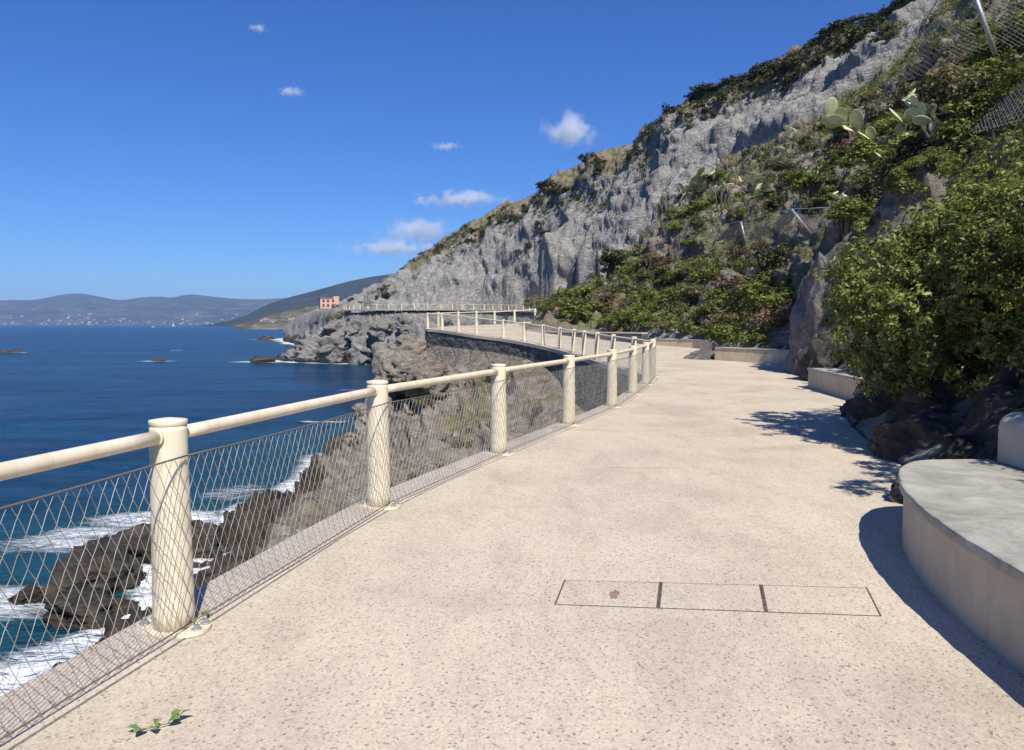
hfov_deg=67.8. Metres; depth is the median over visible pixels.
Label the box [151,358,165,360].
sea rock
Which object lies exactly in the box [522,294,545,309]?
shrub
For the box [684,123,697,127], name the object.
shrub
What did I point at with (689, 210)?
shrub
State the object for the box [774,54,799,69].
shrub
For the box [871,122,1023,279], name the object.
shrub
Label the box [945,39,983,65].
shrub
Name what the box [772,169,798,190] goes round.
shrub
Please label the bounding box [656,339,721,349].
stone bench
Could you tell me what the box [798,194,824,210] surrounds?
shrub
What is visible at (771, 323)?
shrub
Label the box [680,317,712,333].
shrub
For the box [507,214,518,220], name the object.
shrub
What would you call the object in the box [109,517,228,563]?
shore rock
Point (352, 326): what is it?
headland rock
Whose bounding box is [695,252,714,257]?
shrub
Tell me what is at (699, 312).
shrub
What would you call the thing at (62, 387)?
sea
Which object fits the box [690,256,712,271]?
shrub
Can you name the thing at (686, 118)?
shrub
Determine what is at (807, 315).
rock buttress
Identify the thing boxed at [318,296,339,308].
pink house
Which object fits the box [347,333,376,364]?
headland rock
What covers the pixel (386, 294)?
shrub
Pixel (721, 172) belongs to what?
shrub
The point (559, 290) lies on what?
shrub
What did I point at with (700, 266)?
shrub
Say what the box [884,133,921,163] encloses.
shrub
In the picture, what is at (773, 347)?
shrub
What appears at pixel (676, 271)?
shrub
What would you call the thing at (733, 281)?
shrub
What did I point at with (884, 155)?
shrub
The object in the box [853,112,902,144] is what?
shrub
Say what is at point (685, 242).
shrub
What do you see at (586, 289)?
shrub
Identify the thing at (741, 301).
shrub
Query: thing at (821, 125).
shrub
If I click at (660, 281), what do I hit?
shrub
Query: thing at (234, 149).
sky
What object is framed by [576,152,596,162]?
shrub
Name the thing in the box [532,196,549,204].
shrub
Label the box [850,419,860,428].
rock outcrop
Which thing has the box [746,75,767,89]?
shrub
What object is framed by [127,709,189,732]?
leaf sprig
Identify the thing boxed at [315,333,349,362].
headland rock
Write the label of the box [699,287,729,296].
shrub
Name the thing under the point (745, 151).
shrub
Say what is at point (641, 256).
shrub
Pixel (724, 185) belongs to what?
prickly pear
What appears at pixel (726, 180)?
shrub
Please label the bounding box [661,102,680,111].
shrub
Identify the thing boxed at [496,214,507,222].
shrub
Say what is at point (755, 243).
shrub
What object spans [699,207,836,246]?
rockfall net
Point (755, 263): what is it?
shrub
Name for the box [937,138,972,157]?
shrub
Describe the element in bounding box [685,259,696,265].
shrub
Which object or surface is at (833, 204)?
shrub
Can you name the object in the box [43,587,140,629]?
shore rock
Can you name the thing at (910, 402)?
rock outcrop
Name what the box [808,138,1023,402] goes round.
shrub
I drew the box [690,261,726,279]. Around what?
shrub
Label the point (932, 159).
shrub
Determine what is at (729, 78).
shrub
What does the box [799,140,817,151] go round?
shrub
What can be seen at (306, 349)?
headland rock
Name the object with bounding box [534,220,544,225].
shrub
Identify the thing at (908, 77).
shrub
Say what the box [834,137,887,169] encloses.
shrub
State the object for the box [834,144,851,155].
shrub
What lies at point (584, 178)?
shrub
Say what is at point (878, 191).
shrub
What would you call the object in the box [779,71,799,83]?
shrub
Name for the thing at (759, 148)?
shrub
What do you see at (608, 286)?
shrub
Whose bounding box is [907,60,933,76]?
shrub
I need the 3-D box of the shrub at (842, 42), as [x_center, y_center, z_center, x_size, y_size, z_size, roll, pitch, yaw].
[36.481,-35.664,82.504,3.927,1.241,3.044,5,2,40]
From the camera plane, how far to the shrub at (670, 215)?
57.49 m
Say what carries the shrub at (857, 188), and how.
on the terrain
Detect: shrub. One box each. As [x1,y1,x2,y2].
[328,313,341,318]
[336,309,351,315]
[380,290,392,297]
[407,472,419,479]
[414,397,435,405]
[450,436,472,446]
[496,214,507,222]
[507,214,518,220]
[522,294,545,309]
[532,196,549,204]
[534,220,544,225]
[535,179,555,188]
[535,300,560,311]
[541,293,589,310]
[546,292,568,306]
[549,186,561,192]
[555,286,574,302]
[558,300,613,319]
[561,281,599,300]
[575,175,587,181]
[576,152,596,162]
[585,156,606,165]
[586,268,619,287]
[586,292,634,308]
[593,164,604,171]
[596,247,626,267]
[596,313,614,325]
[597,272,641,295]
[600,266,616,272]
[602,305,625,316]
[609,301,649,329]
[613,258,650,275]
[613,283,655,298]
[616,243,645,260]
[618,277,632,285]
[625,148,641,157]
[629,289,660,302]
[630,309,681,327]
[632,267,655,279]
[633,255,665,269]
[639,252,668,258]
[639,297,665,312]
[644,286,686,300]
[647,314,679,330]
[650,272,671,285]
[651,255,679,266]
[651,263,673,274]
[656,295,693,311]
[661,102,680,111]
[662,207,694,219]
[662,219,684,229]
[663,315,703,333]
[664,270,684,283]
[667,299,694,317]
[669,261,688,277]
[671,297,696,302]
[673,191,686,199]
[675,108,692,118]
[675,277,705,300]
[679,117,695,122]
[679,199,715,214]
[679,237,693,245]
[680,265,694,277]
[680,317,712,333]
[683,93,695,101]
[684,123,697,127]
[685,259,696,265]
[686,86,705,96]
[686,214,714,230]
[686,275,701,286]
[687,304,710,317]
[687,320,719,336]
[689,82,715,92]
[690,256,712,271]
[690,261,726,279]
[690,262,712,272]
[691,99,715,109]
[693,187,706,193]
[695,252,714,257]
[696,196,718,202]
[696,300,716,311]
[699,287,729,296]
[700,286,746,312]
[701,106,712,113]
[703,172,720,180]
[704,109,718,116]
[704,321,771,347]
[705,293,746,325]
[707,189,724,199]
[708,277,738,287]
[714,91,727,102]
[715,169,729,176]
[715,175,730,185]
[715,305,750,328]
[717,266,746,273]
[718,74,737,84]
[722,258,749,267]
[723,245,742,250]
[724,205,748,221]
[728,275,749,284]
[729,82,745,90]
[730,282,747,295]
[734,249,750,254]
[735,269,784,297]
[735,294,762,308]
[736,270,773,292]
[739,285,793,318]
[741,149,753,156]
[741,314,789,328]
[742,57,779,76]
[743,259,766,268]
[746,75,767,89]
[748,143,774,154]
[749,64,767,77]
[749,65,766,72]
[750,296,795,325]
[751,239,770,249]
[752,241,775,250]
[754,150,769,157]
[758,243,787,271]
[759,158,801,171]
[761,279,791,295]
[761,343,789,353]
[763,67,784,76]
[763,197,786,209]
[766,58,788,68]
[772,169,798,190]
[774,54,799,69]
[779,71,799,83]
[788,162,833,192]
[790,134,807,144]
[793,61,810,73]
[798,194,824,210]
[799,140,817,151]
[800,65,813,74]
[804,33,828,44]
[806,52,835,64]
[806,62,821,67]
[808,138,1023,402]
[811,184,839,202]
[812,122,827,128]
[813,21,844,40]
[813,148,841,170]
[814,170,841,184]
[819,13,864,33]
[822,38,847,52]
[824,207,858,220]
[825,133,848,145]
[825,196,880,220]
[826,133,859,150]
[827,117,849,133]
[827,199,840,213]
[832,39,849,52]
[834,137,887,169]
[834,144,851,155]
[835,181,884,213]
[842,146,862,158]
[843,19,875,46]
[844,23,874,35]
[848,171,886,188]
[849,86,916,124]
[849,182,882,194]
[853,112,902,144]
[853,210,880,226]
[857,12,875,19]
[869,35,882,42]
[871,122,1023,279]
[871,163,895,174]
[873,148,889,163]
[876,18,908,31]
[877,132,934,160]
[878,25,906,40]
[879,27,890,34]
[880,109,912,129]
[882,170,928,196]
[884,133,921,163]
[886,156,927,179]
[889,60,1003,111]
[893,135,941,161]
[895,75,912,85]
[905,59,924,79]
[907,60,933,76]
[908,31,947,54]
[908,117,920,131]
[909,150,954,168]
[913,78,934,93]
[915,84,940,103]
[916,142,958,159]
[923,65,962,85]
[927,97,956,125]
[931,96,1006,140]
[935,31,974,56]
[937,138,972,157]
[941,41,969,58]
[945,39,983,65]
[946,49,1023,99]
[946,67,1006,97]
[950,13,1001,49]
[963,63,1023,116]
[964,9,1023,61]
[969,45,1023,73]
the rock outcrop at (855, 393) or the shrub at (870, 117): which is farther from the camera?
the shrub at (870, 117)
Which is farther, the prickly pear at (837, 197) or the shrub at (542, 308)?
the shrub at (542, 308)
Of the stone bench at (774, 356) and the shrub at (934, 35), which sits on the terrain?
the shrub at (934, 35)
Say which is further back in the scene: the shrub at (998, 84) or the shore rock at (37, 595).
the shore rock at (37, 595)
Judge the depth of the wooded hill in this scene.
2852.45 m
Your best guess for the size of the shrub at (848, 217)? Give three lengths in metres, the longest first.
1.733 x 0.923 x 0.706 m
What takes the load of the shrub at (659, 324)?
on the terrain
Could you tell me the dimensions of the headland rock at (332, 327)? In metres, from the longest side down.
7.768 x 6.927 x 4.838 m
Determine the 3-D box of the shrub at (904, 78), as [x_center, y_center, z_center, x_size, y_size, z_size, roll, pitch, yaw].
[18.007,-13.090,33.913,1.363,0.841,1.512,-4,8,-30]
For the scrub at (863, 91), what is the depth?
41.23 m
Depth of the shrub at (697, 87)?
101.45 m
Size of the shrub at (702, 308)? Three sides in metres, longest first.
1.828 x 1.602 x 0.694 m
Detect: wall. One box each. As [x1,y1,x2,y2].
[425,331,640,408]
[533,331,647,343]
[997,412,1023,469]
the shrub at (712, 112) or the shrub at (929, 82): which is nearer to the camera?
the shrub at (929, 82)
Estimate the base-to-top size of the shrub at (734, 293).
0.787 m
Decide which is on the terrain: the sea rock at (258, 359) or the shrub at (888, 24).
the shrub at (888, 24)
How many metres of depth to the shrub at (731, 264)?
41.18 m
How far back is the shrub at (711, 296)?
38.03 m
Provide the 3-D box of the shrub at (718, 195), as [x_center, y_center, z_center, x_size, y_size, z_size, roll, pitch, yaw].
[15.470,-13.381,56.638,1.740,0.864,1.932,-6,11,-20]
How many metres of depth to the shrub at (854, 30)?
81.26 m
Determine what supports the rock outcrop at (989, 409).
on the terrain
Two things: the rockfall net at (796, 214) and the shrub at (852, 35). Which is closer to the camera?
the rockfall net at (796, 214)
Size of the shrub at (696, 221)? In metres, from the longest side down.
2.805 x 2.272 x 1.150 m
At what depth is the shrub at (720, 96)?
95.66 m
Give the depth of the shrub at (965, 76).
21.01 m
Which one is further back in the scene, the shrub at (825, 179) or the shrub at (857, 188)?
the shrub at (825, 179)
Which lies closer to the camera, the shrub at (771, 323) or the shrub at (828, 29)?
the shrub at (771, 323)
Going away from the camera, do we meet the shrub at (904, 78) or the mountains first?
the shrub at (904, 78)
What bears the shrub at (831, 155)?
on the terrain
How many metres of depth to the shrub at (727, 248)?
43.15 m
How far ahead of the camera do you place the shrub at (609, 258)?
61.37 m
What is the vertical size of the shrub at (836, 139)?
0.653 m
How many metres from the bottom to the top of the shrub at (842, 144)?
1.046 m
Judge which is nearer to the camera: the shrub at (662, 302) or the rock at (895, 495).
the rock at (895, 495)
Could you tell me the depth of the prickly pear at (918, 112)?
20.11 m
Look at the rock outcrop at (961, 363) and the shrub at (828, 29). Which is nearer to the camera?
the rock outcrop at (961, 363)
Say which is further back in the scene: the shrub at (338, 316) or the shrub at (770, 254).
the shrub at (338, 316)
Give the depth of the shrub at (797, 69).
85.74 m
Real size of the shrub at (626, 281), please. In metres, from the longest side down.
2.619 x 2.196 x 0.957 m
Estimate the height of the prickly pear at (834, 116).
2.545 m
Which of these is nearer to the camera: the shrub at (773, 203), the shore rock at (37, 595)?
the shore rock at (37, 595)
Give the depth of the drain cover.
4.32 m
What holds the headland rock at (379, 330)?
on the terrain
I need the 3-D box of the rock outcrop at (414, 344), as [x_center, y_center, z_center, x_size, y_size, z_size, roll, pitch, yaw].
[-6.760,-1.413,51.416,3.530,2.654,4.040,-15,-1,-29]
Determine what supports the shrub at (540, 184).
on the terrain
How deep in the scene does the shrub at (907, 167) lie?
19.07 m
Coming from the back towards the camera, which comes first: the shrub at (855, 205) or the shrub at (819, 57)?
the shrub at (819, 57)
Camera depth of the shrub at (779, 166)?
44.71 m
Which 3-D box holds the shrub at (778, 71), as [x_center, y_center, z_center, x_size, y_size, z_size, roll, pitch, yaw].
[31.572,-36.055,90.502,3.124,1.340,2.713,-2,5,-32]
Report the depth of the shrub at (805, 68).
83.91 m
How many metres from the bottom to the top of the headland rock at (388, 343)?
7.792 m
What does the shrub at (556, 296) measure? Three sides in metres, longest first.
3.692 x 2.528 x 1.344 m
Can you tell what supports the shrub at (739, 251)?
on the terrain
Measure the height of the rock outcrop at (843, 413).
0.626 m
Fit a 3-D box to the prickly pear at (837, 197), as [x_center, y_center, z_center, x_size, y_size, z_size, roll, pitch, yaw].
[10.362,-4.937,24.135,0.741,1.810,0.442,2,4,30]
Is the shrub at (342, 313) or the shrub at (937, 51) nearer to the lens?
the shrub at (937, 51)
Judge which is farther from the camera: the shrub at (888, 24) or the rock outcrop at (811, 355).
the shrub at (888, 24)
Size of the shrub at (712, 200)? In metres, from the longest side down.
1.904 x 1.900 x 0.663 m
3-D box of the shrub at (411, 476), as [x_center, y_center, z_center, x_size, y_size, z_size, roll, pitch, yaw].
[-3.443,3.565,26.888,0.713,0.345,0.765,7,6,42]
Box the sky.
[0,0,893,299]
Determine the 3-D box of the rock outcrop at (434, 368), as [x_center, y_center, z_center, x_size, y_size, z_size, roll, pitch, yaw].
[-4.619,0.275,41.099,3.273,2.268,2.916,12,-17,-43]
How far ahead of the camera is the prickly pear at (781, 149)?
52.80 m
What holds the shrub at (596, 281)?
on the terrain
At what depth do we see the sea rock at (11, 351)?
213.75 m
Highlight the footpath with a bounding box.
[12,310,1023,749]
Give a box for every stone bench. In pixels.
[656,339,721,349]
[715,347,788,364]
[807,368,862,398]
[898,459,1023,673]
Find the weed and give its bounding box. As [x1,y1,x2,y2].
[195,609,209,616]
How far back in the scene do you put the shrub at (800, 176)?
34.43 m
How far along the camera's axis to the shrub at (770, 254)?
33.44 m
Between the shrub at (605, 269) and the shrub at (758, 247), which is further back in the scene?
the shrub at (605, 269)
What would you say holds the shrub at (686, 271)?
on the terrain
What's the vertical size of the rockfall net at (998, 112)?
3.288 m
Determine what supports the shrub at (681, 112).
on the terrain
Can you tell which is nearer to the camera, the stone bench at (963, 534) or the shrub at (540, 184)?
the stone bench at (963, 534)
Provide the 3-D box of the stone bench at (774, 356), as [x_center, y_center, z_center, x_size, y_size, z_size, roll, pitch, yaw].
[9.082,-0.566,28.146,0.719,0.840,3.676,-2,4,-31]
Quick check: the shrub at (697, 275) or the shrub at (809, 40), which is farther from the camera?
the shrub at (809, 40)
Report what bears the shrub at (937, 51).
on the terrain
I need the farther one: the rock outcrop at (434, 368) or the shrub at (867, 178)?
the rock outcrop at (434, 368)
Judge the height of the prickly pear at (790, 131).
0.909 m
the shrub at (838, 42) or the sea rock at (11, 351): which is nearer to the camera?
the shrub at (838, 42)
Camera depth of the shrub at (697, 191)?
69.12 m
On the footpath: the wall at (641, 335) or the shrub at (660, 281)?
the wall at (641, 335)
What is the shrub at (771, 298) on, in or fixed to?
on the terrain
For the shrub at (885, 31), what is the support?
on the terrain
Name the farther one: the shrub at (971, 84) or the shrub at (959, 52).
the shrub at (959, 52)
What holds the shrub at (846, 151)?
on the terrain
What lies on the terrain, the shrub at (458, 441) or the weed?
the shrub at (458, 441)
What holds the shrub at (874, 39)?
on the terrain
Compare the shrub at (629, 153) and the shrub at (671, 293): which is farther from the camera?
the shrub at (629, 153)
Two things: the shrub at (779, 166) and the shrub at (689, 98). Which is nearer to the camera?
the shrub at (779, 166)
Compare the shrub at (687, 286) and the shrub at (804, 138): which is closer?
the shrub at (687, 286)
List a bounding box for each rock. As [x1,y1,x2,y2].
[0,349,20,352]
[8,584,44,604]
[40,534,146,607]
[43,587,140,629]
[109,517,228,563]
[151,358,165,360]
[249,355,275,362]
[256,335,274,338]
[280,348,296,360]
[293,336,320,362]
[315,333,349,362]
[318,319,344,336]
[344,315,362,338]
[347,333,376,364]
[366,319,392,341]
[371,330,401,353]
[395,312,416,334]
[395,321,436,346]
[683,348,714,359]
[887,476,902,503]
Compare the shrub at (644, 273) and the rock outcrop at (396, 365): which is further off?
the shrub at (644, 273)
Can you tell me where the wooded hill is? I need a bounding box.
[203,274,388,326]
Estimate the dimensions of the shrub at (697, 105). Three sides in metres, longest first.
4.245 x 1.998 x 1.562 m
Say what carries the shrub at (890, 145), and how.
on the terrain
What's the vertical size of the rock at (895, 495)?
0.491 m
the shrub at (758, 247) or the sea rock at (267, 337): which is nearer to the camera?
the shrub at (758, 247)
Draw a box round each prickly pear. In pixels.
[661,167,714,213]
[714,180,733,211]
[737,173,763,195]
[770,143,789,160]
[788,127,799,139]
[803,165,822,201]
[821,97,911,160]
[827,191,851,242]
[901,88,997,149]
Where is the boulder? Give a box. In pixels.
[875,128,906,145]
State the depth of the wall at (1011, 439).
5.81 m
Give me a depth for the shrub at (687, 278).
44.87 m
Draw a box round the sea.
[0,325,373,696]
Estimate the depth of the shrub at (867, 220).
20.65 m
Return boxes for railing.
[0,308,658,740]
[343,304,529,310]
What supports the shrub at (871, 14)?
on the terrain
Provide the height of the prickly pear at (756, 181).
1.524 m
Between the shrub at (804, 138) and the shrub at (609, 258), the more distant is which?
the shrub at (609, 258)
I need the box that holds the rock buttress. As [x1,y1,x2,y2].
[781,231,859,374]
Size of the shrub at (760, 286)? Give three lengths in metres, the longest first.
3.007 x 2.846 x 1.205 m
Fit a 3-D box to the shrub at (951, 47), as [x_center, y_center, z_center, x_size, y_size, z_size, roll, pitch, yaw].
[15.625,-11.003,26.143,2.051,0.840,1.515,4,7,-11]
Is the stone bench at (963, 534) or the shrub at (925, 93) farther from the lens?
the shrub at (925, 93)
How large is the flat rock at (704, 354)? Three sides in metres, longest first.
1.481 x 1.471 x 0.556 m
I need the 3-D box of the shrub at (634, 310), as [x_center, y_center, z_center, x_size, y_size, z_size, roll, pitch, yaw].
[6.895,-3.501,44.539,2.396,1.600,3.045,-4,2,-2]
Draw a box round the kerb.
[0,309,656,749]
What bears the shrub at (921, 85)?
on the terrain
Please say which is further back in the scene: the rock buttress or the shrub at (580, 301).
the shrub at (580, 301)
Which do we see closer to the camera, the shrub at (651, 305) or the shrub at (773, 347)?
the shrub at (773, 347)
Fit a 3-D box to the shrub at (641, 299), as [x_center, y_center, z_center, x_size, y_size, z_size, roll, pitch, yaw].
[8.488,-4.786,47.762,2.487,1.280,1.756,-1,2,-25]
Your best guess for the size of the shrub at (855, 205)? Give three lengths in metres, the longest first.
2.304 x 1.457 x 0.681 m
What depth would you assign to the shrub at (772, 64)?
91.26 m
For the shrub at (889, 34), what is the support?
on the terrain
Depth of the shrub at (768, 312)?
28.46 m
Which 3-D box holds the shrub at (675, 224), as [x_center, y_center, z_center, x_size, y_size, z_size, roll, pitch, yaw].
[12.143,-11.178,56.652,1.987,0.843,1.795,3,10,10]
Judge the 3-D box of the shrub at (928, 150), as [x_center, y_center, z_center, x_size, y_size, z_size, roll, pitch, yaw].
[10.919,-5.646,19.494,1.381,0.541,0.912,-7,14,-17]
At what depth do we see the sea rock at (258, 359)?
159.40 m
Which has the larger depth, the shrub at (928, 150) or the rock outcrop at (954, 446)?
the shrub at (928, 150)
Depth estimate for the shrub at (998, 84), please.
18.52 m
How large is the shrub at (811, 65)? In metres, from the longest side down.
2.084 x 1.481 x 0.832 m
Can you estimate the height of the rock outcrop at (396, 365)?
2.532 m
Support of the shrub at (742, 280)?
on the terrain
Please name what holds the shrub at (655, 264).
on the terrain
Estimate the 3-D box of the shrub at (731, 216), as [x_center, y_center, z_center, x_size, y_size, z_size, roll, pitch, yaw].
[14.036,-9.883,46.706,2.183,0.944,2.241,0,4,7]
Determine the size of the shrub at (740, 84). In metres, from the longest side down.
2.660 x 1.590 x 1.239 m
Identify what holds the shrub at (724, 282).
on the terrain
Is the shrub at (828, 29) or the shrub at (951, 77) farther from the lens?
the shrub at (828, 29)
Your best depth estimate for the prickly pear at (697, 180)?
70.35 m
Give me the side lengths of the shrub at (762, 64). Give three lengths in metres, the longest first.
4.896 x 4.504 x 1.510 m
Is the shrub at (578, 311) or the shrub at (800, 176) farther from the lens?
the shrub at (578, 311)
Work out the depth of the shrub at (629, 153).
108.75 m
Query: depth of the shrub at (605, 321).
45.82 m
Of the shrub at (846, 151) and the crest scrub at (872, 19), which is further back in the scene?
the crest scrub at (872, 19)
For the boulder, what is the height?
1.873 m
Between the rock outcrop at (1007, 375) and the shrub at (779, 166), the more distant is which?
the shrub at (779, 166)
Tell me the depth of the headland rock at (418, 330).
140.42 m
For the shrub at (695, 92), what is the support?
on the terrain
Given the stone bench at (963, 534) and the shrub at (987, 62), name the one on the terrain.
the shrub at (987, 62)
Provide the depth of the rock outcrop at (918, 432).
8.51 m
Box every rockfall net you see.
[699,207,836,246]
[895,0,1023,83]
[926,62,1023,136]
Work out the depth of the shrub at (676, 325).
39.62 m
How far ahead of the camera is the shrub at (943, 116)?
22.23 m
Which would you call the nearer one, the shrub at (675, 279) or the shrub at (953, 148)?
the shrub at (953, 148)
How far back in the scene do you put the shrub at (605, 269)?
62.57 m
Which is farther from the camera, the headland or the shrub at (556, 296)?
the headland
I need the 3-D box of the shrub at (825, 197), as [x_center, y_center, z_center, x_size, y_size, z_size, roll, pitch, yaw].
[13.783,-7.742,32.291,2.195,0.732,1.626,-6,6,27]
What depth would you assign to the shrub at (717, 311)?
36.58 m
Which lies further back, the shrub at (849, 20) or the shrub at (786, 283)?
the shrub at (849, 20)
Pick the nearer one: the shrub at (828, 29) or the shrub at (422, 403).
the shrub at (422, 403)
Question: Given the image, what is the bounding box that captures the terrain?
[51,0,1023,668]
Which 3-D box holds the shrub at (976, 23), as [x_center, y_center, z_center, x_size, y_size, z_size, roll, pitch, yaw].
[16.703,-11.749,26.308,2.835,1.182,2.352,0,5,-4]
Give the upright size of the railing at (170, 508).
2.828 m
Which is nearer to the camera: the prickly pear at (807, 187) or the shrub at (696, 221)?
the prickly pear at (807, 187)
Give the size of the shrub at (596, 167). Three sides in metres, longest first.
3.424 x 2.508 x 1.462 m
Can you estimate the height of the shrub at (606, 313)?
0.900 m
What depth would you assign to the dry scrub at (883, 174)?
34.77 m
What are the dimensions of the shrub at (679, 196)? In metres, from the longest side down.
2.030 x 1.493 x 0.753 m
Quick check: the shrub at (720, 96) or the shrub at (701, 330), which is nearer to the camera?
the shrub at (701, 330)
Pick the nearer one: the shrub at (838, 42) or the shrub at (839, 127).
the shrub at (839, 127)
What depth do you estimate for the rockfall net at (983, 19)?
18.47 m
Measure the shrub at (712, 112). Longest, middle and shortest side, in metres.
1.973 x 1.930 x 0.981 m
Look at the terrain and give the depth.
60.96 m
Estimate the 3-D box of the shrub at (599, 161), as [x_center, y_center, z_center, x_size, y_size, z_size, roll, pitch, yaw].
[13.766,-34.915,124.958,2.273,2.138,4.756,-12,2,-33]
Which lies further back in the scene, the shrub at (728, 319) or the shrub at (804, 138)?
the shrub at (804, 138)
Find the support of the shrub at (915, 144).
on the terrain
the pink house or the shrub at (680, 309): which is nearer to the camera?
the shrub at (680, 309)
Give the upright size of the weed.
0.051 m
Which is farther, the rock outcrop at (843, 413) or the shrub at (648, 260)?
the shrub at (648, 260)
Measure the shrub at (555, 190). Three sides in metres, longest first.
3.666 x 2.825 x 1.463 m
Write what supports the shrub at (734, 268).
on the terrain
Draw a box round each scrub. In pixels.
[424,0,915,270]
[513,0,1023,324]
[536,0,1021,314]
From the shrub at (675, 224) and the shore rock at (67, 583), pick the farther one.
the shrub at (675, 224)
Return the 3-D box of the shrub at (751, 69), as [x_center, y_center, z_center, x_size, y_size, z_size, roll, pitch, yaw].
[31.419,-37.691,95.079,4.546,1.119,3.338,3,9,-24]
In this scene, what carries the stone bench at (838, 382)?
on the footpath
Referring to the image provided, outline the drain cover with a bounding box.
[555,579,881,615]
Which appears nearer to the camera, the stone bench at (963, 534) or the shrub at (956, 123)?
the stone bench at (963, 534)
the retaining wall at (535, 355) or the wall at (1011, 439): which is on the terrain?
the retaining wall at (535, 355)
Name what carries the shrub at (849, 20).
on the terrain
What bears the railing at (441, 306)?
on the kerb
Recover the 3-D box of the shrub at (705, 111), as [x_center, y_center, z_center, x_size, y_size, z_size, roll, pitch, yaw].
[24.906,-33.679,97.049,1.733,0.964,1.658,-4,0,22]
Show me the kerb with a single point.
(64, 707)
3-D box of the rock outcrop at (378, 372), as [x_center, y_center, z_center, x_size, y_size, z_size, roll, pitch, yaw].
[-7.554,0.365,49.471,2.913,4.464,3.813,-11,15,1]
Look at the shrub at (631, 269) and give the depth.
53.08 m
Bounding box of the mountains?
[0,294,285,324]
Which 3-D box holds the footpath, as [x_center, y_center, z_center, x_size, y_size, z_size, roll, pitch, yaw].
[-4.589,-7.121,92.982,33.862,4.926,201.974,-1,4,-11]
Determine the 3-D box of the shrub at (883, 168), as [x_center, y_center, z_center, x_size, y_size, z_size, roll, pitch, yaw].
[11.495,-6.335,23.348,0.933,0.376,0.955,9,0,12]
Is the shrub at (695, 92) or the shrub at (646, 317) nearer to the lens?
the shrub at (646, 317)
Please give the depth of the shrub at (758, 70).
93.33 m
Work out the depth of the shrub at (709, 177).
69.29 m
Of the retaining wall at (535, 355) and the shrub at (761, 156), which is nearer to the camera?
the retaining wall at (535, 355)
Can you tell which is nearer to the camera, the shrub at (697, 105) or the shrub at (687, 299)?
the shrub at (687, 299)
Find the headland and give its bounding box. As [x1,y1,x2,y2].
[234,301,339,328]
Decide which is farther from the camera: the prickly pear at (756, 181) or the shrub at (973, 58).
the prickly pear at (756, 181)
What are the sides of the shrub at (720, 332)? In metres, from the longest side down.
3.387 x 1.774 x 1.273 m
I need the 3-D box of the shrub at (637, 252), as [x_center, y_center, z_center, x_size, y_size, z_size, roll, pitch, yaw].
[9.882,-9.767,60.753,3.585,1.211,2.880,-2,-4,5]
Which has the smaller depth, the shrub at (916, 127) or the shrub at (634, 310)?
the shrub at (916, 127)
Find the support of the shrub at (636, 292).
on the terrain
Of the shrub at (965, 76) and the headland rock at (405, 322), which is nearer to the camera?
the shrub at (965, 76)
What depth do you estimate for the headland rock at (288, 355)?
164.28 m
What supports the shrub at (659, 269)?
on the terrain
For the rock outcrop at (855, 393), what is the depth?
13.49 m
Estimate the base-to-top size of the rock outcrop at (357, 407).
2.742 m
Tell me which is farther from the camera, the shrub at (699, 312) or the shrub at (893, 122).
the shrub at (699, 312)
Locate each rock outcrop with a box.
[351,396,394,434]
[371,349,404,404]
[381,351,427,393]
[395,333,427,357]
[405,359,458,401]
[796,317,857,380]
[839,398,853,416]
[843,386,903,419]
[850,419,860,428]
[852,358,885,396]
[867,405,966,462]
[883,359,987,420]
[928,434,983,459]
[938,339,980,371]
[956,382,1023,460]
[996,350,1023,388]
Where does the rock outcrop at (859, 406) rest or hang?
on the terrain
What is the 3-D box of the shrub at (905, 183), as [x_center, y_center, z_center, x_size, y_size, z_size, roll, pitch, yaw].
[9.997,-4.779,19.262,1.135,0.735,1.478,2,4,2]
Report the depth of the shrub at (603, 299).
49.11 m

